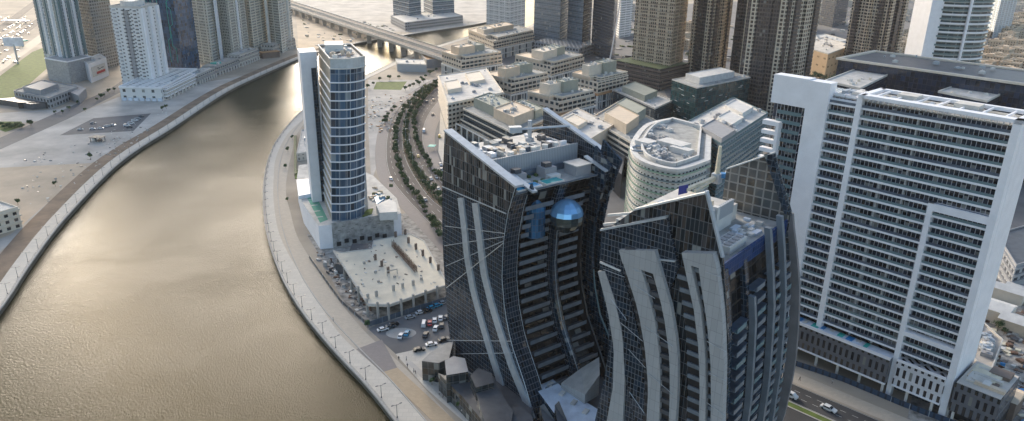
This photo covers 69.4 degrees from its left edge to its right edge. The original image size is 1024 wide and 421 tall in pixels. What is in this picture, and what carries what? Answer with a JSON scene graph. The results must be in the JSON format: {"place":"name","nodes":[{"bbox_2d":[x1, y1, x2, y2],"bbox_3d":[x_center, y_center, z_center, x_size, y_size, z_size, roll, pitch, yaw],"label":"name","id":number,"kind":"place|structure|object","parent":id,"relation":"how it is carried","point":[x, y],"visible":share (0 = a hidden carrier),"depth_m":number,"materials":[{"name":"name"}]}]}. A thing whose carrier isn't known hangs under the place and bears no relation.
{"place":"outdoors","nodes":[
{"label":"outdoors","id":0,"kind":"place"},
{"bbox_2d":[0,1,33,31],"bbox_3d":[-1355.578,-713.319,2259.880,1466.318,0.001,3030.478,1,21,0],"label":"road","id":1,"kind":"structure","parent":0,"point":[18,15],"depth_m":1281.00,"materials":[{"name":"asphalt"}]},
{"bbox_2d":[0,19,37,51],"bbox_3d":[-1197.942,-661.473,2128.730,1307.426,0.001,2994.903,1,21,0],"label":"road","id":2,"kind":"structure","parent":0,"point":[26,30],"depth_m":1103.50,"materials":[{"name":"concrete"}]},
{"bbox_2d":[0,35,40,71],"bbox_3d":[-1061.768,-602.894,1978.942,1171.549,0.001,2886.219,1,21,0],"label":"road","id":3,"kind":"structure","parent":0,"point":[28,46],"depth_m":929.65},
{"bbox_2d":[0,48,46,97],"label":"lawn","id":4,"kind":"structure","parent":0,"point":[28,69],"depth_m":792.84,"materials":[{"name":"green plant"}]},
{"bbox_2d":[2,37,23,63],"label":"billboard","id":5,"kind":"object","parent":4,"relation":"on","point":[13,41],"visible":1,"depth_m":838.59,"materials":[{"name":"paint"}]},
{"bbox_2d":[0,90,119,148],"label":"road","id":6,"kind":"structure","parent":0,"point":[34,128],"depth_m":604.54,"materials":[{"name":"asphalt"}]},
{"bbox_2d":[78,0,118,67],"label":"residential tower","id":7,"kind":"structure","parent":0,"point":[97,26],"depth_m":814.50,"materials":[{"name":"concrete"}]},
{"bbox_2d":[0,76,240,250],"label":"plot ground","id":8,"kind":"structure","parent":0,"point":[53,143],"depth_m":557.77,"materials":[{"name":"concrete"}]},
{"bbox_2d":[0,103,75,122],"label":"sand plot","id":9,"kind":"object","parent":8,"relation":"on","point":[24,116],"visible":0.89,"depth_m":619.67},
{"bbox_2d":[0,162,93,237],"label":"sand plot","id":10,"kind":"object","parent":8,"relation":"on","point":[13,180],"visible":0.92,"depth_m":456.10,"materials":[{"name":"sand"}]},
{"bbox_2d":[0,201,22,233],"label":"beige flats","id":11,"kind":"structure","parent":10,"relation":"on","point":[10,219],"depth_m":384.92,"materials":[{"name":"white paint"}]},
{"bbox_2d":[21,112,166,203],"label":"rubble","id":12,"kind":"object","parent":8,"relation":"on","point":[88,151],"visible":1,"depth_m":518.77,"materials":[{"name":"stone"}]},
{"bbox_2d":[61,113,150,134],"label":"car park","id":13,"kind":"structure","parent":8,"relation":"on","point":[119,121],"depth_m":593.20,"materials":[{"name":"asphalt"}]},
{"bbox_2d":[109,0,196,100],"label":"white residential tower","id":14,"kind":"structure","parent":8,"relation":"on","point":[145,70],"depth_m":704.43,"materials":[{"name":"concrete"}]},
{"bbox_2d":[159,73,196,99],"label":"arcade building","id":15,"kind":"structure","parent":8,"relation":"on","point":[181,85],"depth_m":708.50,"materials":[{"name":"white paint"}]},
{"bbox_2d":[0,48,318,281],"bbox_3d":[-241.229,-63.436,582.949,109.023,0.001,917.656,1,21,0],"label":"earth bank","id":16,"kind":"structure","parent":0,"point":[16,246],"depth_m":451.34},
{"bbox_2d":[145,0,199,68],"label":"blue glass tower","id":17,"kind":"structure","parent":0,"point":[179,31],"depth_m":796.93,"materials":[{"name":"glass"}]},
{"bbox_2d":[202,57,239,75],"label":"arcade building","id":18,"kind":"structure","parent":0,"point":[224,65],"depth_m":816.23,"materials":[{"name":"concrete"}]},
{"bbox_2d":[227,47,259,66],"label":"arcade building","id":19,"kind":"structure","parent":0,"point":[247,56],"depth_m":866.00,"materials":[{"name":"concrete"}]},
{"bbox_2d":[0,0,533,420],"bbox_3d":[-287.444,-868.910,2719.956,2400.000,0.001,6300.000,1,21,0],"label":"water","id":20,"kind":"structure","parent":0,"point":[152,287],"depth_m":319.64,"materials":[{"name":"liquid"}]},
{"bbox_2d":[296,129,306,160],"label":"garden pavilion","id":21,"kind":"structure","parent":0,"point":[301,153],"depth_m":517.13,"materials":[{"name":"concrete"}]},
{"bbox_2d":[296,16,371,48],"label":"sand","id":22,"kind":"structure","parent":0,"point":[312,31],"depth_m":1119.27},
{"bbox_2d":[307,213,445,328],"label":"site ground","id":23,"kind":"structure","parent":0,"point":[409,225],"depth_m":335.89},
{"bbox_2d":[297,41,367,220],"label":"round front tower","id":24,"kind":"structure","parent":23,"relation":"on","point":[333,96],"depth_m":367.18,"materials":[{"name":"blue glass"}]},
{"bbox_2d":[316,229,444,320],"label":"unfinished slab","id":25,"kind":"structure","parent":23,"relation":"on","point":[389,272],"depth_m":332.89,"materials":[{"name":"concrete"}]},
{"bbox_2d":[369,297,445,326],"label":"site fence","id":26,"kind":"object","parent":23,"relation":"on","point":[397,314],"visible":0.88,"depth_m":307.07,"materials":[{"name":"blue metal"}]},
{"bbox_2d":[293,0,485,31],"bbox_3d":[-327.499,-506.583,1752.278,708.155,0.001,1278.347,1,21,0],"label":"sand","id":27,"kind":"structure","parent":0,"point":[375,13],"depth_m":1465.27,"materials":[{"name":"sand"}]},
{"bbox_2d":[393,0,420,15],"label":"waterside tower","id":28,"kind":"structure","parent":27,"relation":"on","point":[409,7],"depth_m":1278.00,"materials":[{"name":"glass"}]},
{"bbox_2d":[390,12,462,30],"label":"waterside plinth","id":29,"kind":"structure","parent":27,"relation":"on","point":[422,20],"depth_m":1231.98,"materials":[{"name":"white paint"}]},
{"bbox_2d":[423,0,454,13],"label":"waterside tower","id":30,"kind":"structure","parent":27,"relation":"on","point":[437,6],"depth_m":1310.95,"materials":[{"name":"paint"}]},
{"bbox_2d":[374,81,406,89],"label":"lawn","id":31,"kind":"structure","parent":0,"point":[389,85],"depth_m":758.70,"materials":[{"name":"green plant"}]},
{"bbox_2d":[368,80,429,174],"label":"plot ground","id":32,"kind":"structure","parent":0,"point":[373,93],"depth_m":684.86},
{"bbox_2d":[375,77,442,253],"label":"pavement","id":33,"kind":"structure","parent":0,"point":[407,207],"depth_m":468.10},
{"bbox_2d":[386,81,442,237],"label":"road","id":34,"kind":"structure","parent":0,"point":[434,208],"depth_m":481.00,"materials":[{"name":"asphalt"}]},
{"bbox_2d":[382,368,454,420],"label":"terrace","id":35,"kind":"structure","parent":0,"point":[423,402],"depth_m":253.75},
{"bbox_2d":[408,87,441,203],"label":"road","id":36,"kind":"structure","parent":0,"point":[424,109],"depth_m":584.89,"materials":[{"name":"asphalt"}]},
{"bbox_2d":[423,101,442,181],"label":"pavement","id":37,"kind":"structure","parent":0,"point":[431,124],"depth_m":576.72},
{"bbox_2d":[455,92,543,142],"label":"office block","id":38,"kind":"structure","parent":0,"point":[489,116],"depth_m":533.83,"materials":[{"name":"beige concrete"}]},
{"bbox_2d":[0,0,1023,420],"bbox_3d":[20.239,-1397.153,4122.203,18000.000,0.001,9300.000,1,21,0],"label":"ground","id":39,"kind":"structure","parent":0,"point":[8,8],"depth_m":562.68,"materials":[{"name":"concrete"}]},
{"bbox_2d":[0,80,86,109],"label":"building","id":40,"kind":"structure","parent":39,"relation":"on","point":[43,94],"depth_m":658.63,"materials":[{"name":"white paint"}]},
{"bbox_2d":[33,0,90,83],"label":"residential tower","id":41,"kind":"structure","parent":39,"relation":"on","point":[62,35],"depth_m":757.53,"materials":[{"name":"concrete"}]},
{"bbox_2d":[84,53,108,82],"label":"sign building","id":42,"kind":"structure","parent":39,"relation":"on","point":[96,66],"depth_m":764.83,"materials":[{"name":"white paint"}]},
{"bbox_2d":[192,67,216,84],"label":"arcade building","id":43,"kind":"structure","parent":39,"relation":"on","point":[204,74],"depth_m":768.33,"materials":[{"name":"concrete"}]},
{"bbox_2d":[191,0,219,63],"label":"residential tower","id":44,"kind":"structure","parent":39,"relation":"on","point":[206,30],"depth_m":854.14,"materials":[{"name":"white paint"}]},
{"bbox_2d":[217,0,249,57],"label":"residential tower","id":45,"kind":"structure","parent":39,"relation":"on","point":[228,20],"depth_m":870.84,"materials":[{"name":"concrete"}]},
{"bbox_2d":[0,21,485,305],"bbox_3d":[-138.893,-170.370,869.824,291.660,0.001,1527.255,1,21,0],"label":"promenade","id":46,"kind":"structure","parent":39,"relation":"on","point":[31,249],"depth_m":428.25,"materials":[{"name":"concrete"}]},
{"bbox_2d":[0,23,485,315],"bbox_3d":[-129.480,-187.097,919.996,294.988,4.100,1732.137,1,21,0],"label":"quay wall","id":47,"kind":"structure","parent":39,"relation":"on","point":[79,205],"depth_m":515.51,"materials":[{"name":"concrete"}]},
{"bbox_2d":[0,22,485,309],"bbox_3d":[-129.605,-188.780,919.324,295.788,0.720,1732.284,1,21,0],"label":"quay kerb","id":48,"kind":"structure","parent":47,"relation":"on","point":[40,249],"depth_m":452.27,"materials":[{"name":"concrete"}]},
{"bbox_2d":[213,0,293,58],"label":"residential tower","id":49,"kind":"structure","parent":39,"relation":"on","point":[278,21],"depth_m":940.96,"materials":[{"name":"white paint"}]},
{"bbox_2d":[244,0,266,52],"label":"residential tower","id":50,"kind":"structure","parent":39,"relation":"on","point":[255,16],"depth_m":919.13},
{"bbox_2d":[259,38,296,52],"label":"arcade building","id":51,"kind":"structure","parent":39,"relation":"on","point":[269,46],"depth_m":939.92,"materials":[{"name":"concrete"}]},
{"bbox_2d":[269,246,392,420],"bbox_3d":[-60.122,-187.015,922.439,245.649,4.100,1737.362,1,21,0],"label":"quay wall","id":52,"kind":"structure","parent":39,"relation":"on","point":[353,375],"depth_m":277.12,"materials":[{"name":"concrete"}]},
{"bbox_2d":[263,23,533,420],"bbox_3d":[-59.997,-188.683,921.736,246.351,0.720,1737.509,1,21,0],"label":"quay kerb","id":53,"kind":"structure","parent":52,"relation":"on","point":[364,382],"depth_m":297.27,"materials":[{"name":"concrete"}]},
{"bbox_2d":[297,164,401,248],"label":"podium building","id":54,"kind":"structure","parent":39,"relation":"on","point":[380,218],"depth_m":379.31,"materials":[{"name":"concrete"}]},
{"bbox_2d":[273,120,446,412],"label":"walkway","id":55,"kind":"structure","parent":39,"relation":"on","point":[343,319],"depth_m":348.24,"materials":[{"name":"concrete"}]},
{"bbox_2d":[357,340,396,371],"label":"crossing paving","id":56,"kind":"structure","parent":55,"relation":"on","point":[378,353],"depth_m":278.08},
{"bbox_2d":[290,0,447,60],"bbox_3d":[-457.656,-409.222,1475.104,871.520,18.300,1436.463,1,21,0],"label":"canal bridge","id":57,"kind":"structure","parent":39,"relation":"on","point":[405,43],"depth_m":1054.77,"materials":[{"name":"concrete"}]},
{"bbox_2d":[264,24,533,420],"bbox_3d":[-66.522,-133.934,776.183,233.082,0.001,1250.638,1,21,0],"label":"promenade","id":58,"kind":"structure","parent":39,"relation":"on","point":[404,410],"depth_m":309.38,"materials":[{"name":"concrete"}]},
{"bbox_2d":[277,26,533,420],"bbox_3d":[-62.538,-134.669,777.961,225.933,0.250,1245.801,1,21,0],"label":"promenade kerb","id":59,"kind":"structure","parent":39,"relation":"on","point":[319,302],"depth_m":313.13,"materials":[{"name":"concrete"}]},
{"bbox_2d":[369,303,449,353],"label":"parking lot","id":60,"kind":"structure","parent":39,"relation":"on","point":[395,345],"depth_m":294.57,"materials":[{"name":"asphalt"}]},
{"bbox_2d":[386,328,415,337],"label":"turning island","id":61,"kind":"structure","parent":60,"relation":"on","point":[393,333],"depth_m":294.05,"materials":[{"name":"concrete"}]},
{"bbox_2d":[395,58,426,71],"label":"striped shed","id":62,"kind":"structure","parent":39,"relation":"on","point":[411,65],"depth_m":833.81,"materials":[{"name":"concrete"}]},
{"bbox_2d":[403,85,441,206],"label":"median","id":63,"kind":"object","parent":39,"relation":"on","point":[425,189],"visible":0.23,"depth_m":489.88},
{"bbox_2d":[396,342,471,420],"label":"forecourt","id":64,"kind":"structure","parent":39,"relation":"on","point":[417,358],"depth_m":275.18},
{"bbox_2d":[438,111,445,162],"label":"forecourt","id":65,"kind":"structure","parent":39,"relation":"on","point":[441,140],"depth_m":566.14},
{"bbox_2d":[468,22,534,57],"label":"office block","id":66,"kind":"structure","parent":39,"relation":"on","point":[506,39],"depth_m":959.26,"materials":[{"name":"beige concrete"}]},
{"bbox_2d":[486,0,525,26],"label":"white tower","id":67,"kind":"structure","parent":39,"relation":"on","point":[507,11],"depth_m":1141.02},
{"bbox_2d":[422,341,603,420],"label":"tower podium","id":68,"kind":"object","parent":39,"relation":"on","point":[478,394],"visible":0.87,"depth_m":241.01,"materials":[{"name":"grey concrete"}]},
{"bbox_2d":[442,107,622,420],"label":"curved tower","id":69,"kind":"structure","parent":39,"relation":"on","point":[523,220],"depth_m":248.31,"materials":[{"name":"glass"}]},
{"bbox_2d":[508,120,569,141],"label":"roof crane","id":70,"kind":"object","parent":69,"relation":"on","point":[519,129],"visible":1,"depth_m":248.79,"materials":[{"name":"paint"}]},
{"bbox_2d":[592,0,620,59],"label":"sail tower","id":71,"kind":"structure","parent":39,"relation":"on","point":[605,20],"depth_m":925.94,"materials":[{"name":"glass"}]},
{"bbox_2d":[624,117,711,211],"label":"bowed hotel","id":72,"kind":"structure","parent":39,"relation":"on","point":[667,155],"depth_m":378.14,"materials":[{"name":"white paint"}]},
{"bbox_2d":[670,67,750,120],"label":"teal glass block","id":73,"kind":"structure","parent":39,"relation":"on","point":[695,94],"depth_m":618.12,"materials":[{"name":"glass"}]},
{"bbox_2d":[688,97,768,198],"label":"hotel wing","id":74,"kind":"structure","parent":39,"relation":"on","point":[733,126],"depth_m":441.85,"materials":[{"name":"concrete"}]},
{"bbox_2d":[796,361,954,420],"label":"street hoarding","id":75,"kind":"object","parent":39,"relation":"on","point":[910,406],"visible":0.88,"depth_m":258.28,"materials":[{"name":"paint"}]},
{"bbox_2d":[758,73,1023,416],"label":"white slab tower","id":76,"kind":"structure","parent":39,"relation":"on","point":[903,204],"depth_m":245.44,"materials":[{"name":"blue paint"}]},
{"bbox_2d":[826,50,1023,181],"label":"navy glass building","id":77,"kind":"structure","parent":39,"relation":"on","point":[956,79],"depth_m":519.58,"materials":[{"name":"grey glass"}]},
{"bbox_2d":[904,0,995,62],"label":"curved balcony tower","id":78,"kind":"structure","parent":39,"relation":"on","point":[957,30],"depth_m":722.41,"materials":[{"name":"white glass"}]},
{"bbox_2d":[907,297,1023,420],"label":"yard","id":79,"kind":"structure","parent":39,"relation":"on","point":[914,415],"depth_m":271.92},
{"bbox_2d":[949,361,1019,420],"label":"slotted low wing","id":80,"kind":"structure","parent":79,"relation":"on","point":[983,392],"depth_m":237.83,"materials":[{"name":"concrete"}]},
{"bbox_2d":[973,323,1002,366],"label":"unfinished block","id":81,"kind":"structure","parent":79,"relation":"on","point":[989,346],"depth_m":269.95,"materials":[{"name":"concrete"}]},
{"bbox_2d":[985,298,1016,324],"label":"site shed","id":82,"kind":"structure","parent":79,"relation":"on","point":[996,307],"depth_m":306.68,"materials":[{"name":"white paint"}]},
{"bbox_2d":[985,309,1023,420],"bbox_3d":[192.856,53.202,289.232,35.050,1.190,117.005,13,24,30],"label":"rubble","id":83,"kind":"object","parent":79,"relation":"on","point":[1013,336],"visible":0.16,"depth_m":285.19,"materials":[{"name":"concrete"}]},
{"bbox_2d":[992,281,1023,306],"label":"site shed","id":84,"kind":"structure","parent":79,"relation":"on","point":[1011,294],"depth_m":325.03,"materials":[{"name":"white paint"}]},
{"bbox_2d":[996,310,1023,337],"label":"site shed","id":85,"kind":"structure","parent":79,"relation":"on","point":[1014,322],"depth_m":299.50,"materials":[{"name":"white paint"}]},
{"bbox_2d":[1006,389,1023,420],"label":"site shed","id":86,"kind":"structure","parent":79,"relation":"on","point":[1016,404],"depth_m":244.85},
{"bbox_2d":[435,52,626,226],"bbox_3d":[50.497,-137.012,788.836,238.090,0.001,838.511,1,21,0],"label":"side street","id":87,"kind":"structure","parent":0,"point":[616,203],"depth_m":463.55,"materials":[{"name":"asphalt"}]},
{"bbox_2d":[437,67,504,134],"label":"apartment block","id":88,"kind":"structure","parent":87,"relation":"on","point":[458,92],"depth_m":608.89,"materials":[{"name":"white paint"}]},
{"bbox_2d":[441,42,502,73],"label":"office block","id":89,"kind":"structure","parent":87,"relation":"on","point":[465,57],"depth_m":795.44,"materials":[{"name":"beige concrete"}]},
{"bbox_2d":[490,61,547,100],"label":"office block","id":90,"kind":"structure","parent":87,"relation":"on","point":[516,81],"depth_m":672.91,"materials":[{"name":"beige concrete"}]},
{"bbox_2d":[514,43,584,80],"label":"office block","id":91,"kind":"structure","parent":87,"relation":"on","point":[555,61],"depth_m":772.98,"materials":[{"name":"beige concrete"}]},
{"bbox_2d":[533,0,567,40],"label":"blue glass tower","id":92,"kind":"structure","parent":87,"relation":"on","point":[550,18],"depth_m":1001.12,"materials":[{"name":"glass"}]},
{"bbox_2d":[527,77,595,115],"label":"office block","id":93,"kind":"structure","parent":87,"relation":"on","point":[562,96],"depth_m":606.04,"materials":[{"name":"beige concrete"}]},
{"bbox_2d":[560,108,612,145],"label":"office block","id":94,"kind":"structure","parent":87,"relation":"on","point":[591,126],"depth_m":510.53,"materials":[{"name":"white paint"}]},
{"bbox_2d":[572,58,628,108],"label":"office block","id":95,"kind":"structure","parent":87,"relation":"on","point":[603,78],"depth_m":679.72,"materials":[{"name":"beige concrete"}]},
{"bbox_2d":[612,150,624,197],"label":"dark annex","id":96,"kind":"object","parent":87,"relation":"on","point":[618,184],"visible":0.2,"depth_m":452.44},
{"bbox_2d":[594,98,655,177],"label":"office block","id":97,"kind":"structure","parent":87,"relation":"on","point":[628,119],"depth_m":510.28,"materials":[{"name":"beige concrete"}]},
{"bbox_2d":[612,82,671,119],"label":"office block","id":98,"kind":"structure","parent":87,"relation":"on","point":[655,104],"depth_m":635.24,"materials":[{"name":"beige glass"}]},
{"bbox_2d":[533,0,593,56],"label":"blue glass tower","id":99,"kind":"structure","parent":0,"point":[577,40],"depth_m":975.75,"materials":[{"name":"glass"}]},
{"bbox_2d":[616,0,732,91],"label":"brown tower","id":100,"kind":"structure","parent":0,"point":[655,61],"depth_m":762.19,"materials":[{"name":"concrete"}]},
{"bbox_2d":[595,151,800,420],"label":"curved tower","id":101,"kind":"structure","parent":0,"point":[702,293],"depth_m":193.23,"materials":[{"name":"glass"}]},
{"bbox_2d":[687,146,725,191],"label":"roof crane","id":102,"kind":"object","parent":101,"relation":"on","point":[717,176],"visible":0.92,"depth_m":220.95,"materials":[{"name":"paint"}]},
{"bbox_2d":[740,0,821,117],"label":"brown tower","id":103,"kind":"structure","parent":0,"point":[779,36],"depth_m":634.99,"materials":[{"name":"concrete"}]},
{"bbox_2d":[567,0,1023,118],"bbox_3d":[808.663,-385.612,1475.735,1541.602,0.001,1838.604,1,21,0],"label":"city ground","id":104,"kind":"structure","parent":0,"point":[626,50],"depth_m":1225.52,"materials":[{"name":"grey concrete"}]},
{"bbox_2d":[616,0,632,37],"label":"white ribbed tower","id":105,"kind":"structure","parent":104,"relation":"on","point":[623,28],"depth_m":1124.94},
{"bbox_2d":[730,0,748,73],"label":"brown tower","id":106,"kind":"structure","parent":104,"relation":"on","point":[739,33],"depth_m":747.92,"materials":[{"name":"concrete"}]},
{"bbox_2d":[590,1,914,79],"bbox_3d":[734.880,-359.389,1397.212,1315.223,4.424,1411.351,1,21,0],"label":"rubble","id":107,"kind":"object","parent":104,"relation":"on","point":[728,57],"visible":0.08,"depth_m":1038.03,"materials":[{"name":"concrete"}]},
{"bbox_2d":[810,37,845,77],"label":"tan mall","id":108,"kind":"structure","parent":104,"relation":"on","point":[827,52],"depth_m":839.76,"materials":[{"name":"concrete"}]},
{"bbox_2d":[819,0,848,26],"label":"dark far tower","id":109,"kind":"structure","parent":104,"relation":"on","point":[833,13],"depth_m":1305.55,"materials":[{"name":"concrete"}]},
{"bbox_2d":[844,0,908,55],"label":"brown tower","id":110,"kind":"structure","parent":104,"relation":"on","point":[878,25],"depth_m":824.07,"materials":[{"name":"concrete"}]},
{"bbox_2d":[988,0,1016,37],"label":"striped tower","id":111,"kind":"structure","parent":104,"relation":"on","point":[1002,12],"depth_m":1192.46,"materials":[{"name":"concrete"}]},
{"bbox_2d":[783,407,818,420],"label":"road","id":112,"kind":"structure","parent":0,"point":[792,414],"depth_m":246.27,"materials":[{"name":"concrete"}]},
{"bbox_2d":[788,402,831,420],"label":"verge grass","id":113,"kind":"structure","parent":0,"point":[806,411],"depth_m":248.24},
{"bbox_2d":[780,383,877,420],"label":"road","id":114,"kind":"structure","parent":0,"point":[815,399],"depth_m":251.37,"materials":[{"name":"asphalt"}]},
{"bbox_2d":[782,367,911,420],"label":"pavement","id":115,"kind":"structure","parent":0,"point":[852,401],"depth_m":255.75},
{"bbox_2d":[1010,182,1023,228],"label":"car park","id":116,"kind":"structure","parent":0,"point":[1018,219],"depth_m":432.53,"materials":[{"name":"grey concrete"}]},
{"label":"yard","id":117,"kind":"structure","parent":0,"visible":0},
{"bbox_2d":[998,225,1023,285],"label":"building","id":118,"kind":"structure","parent":117,"relation":"on","point":[1011,268],"depth_m":340.95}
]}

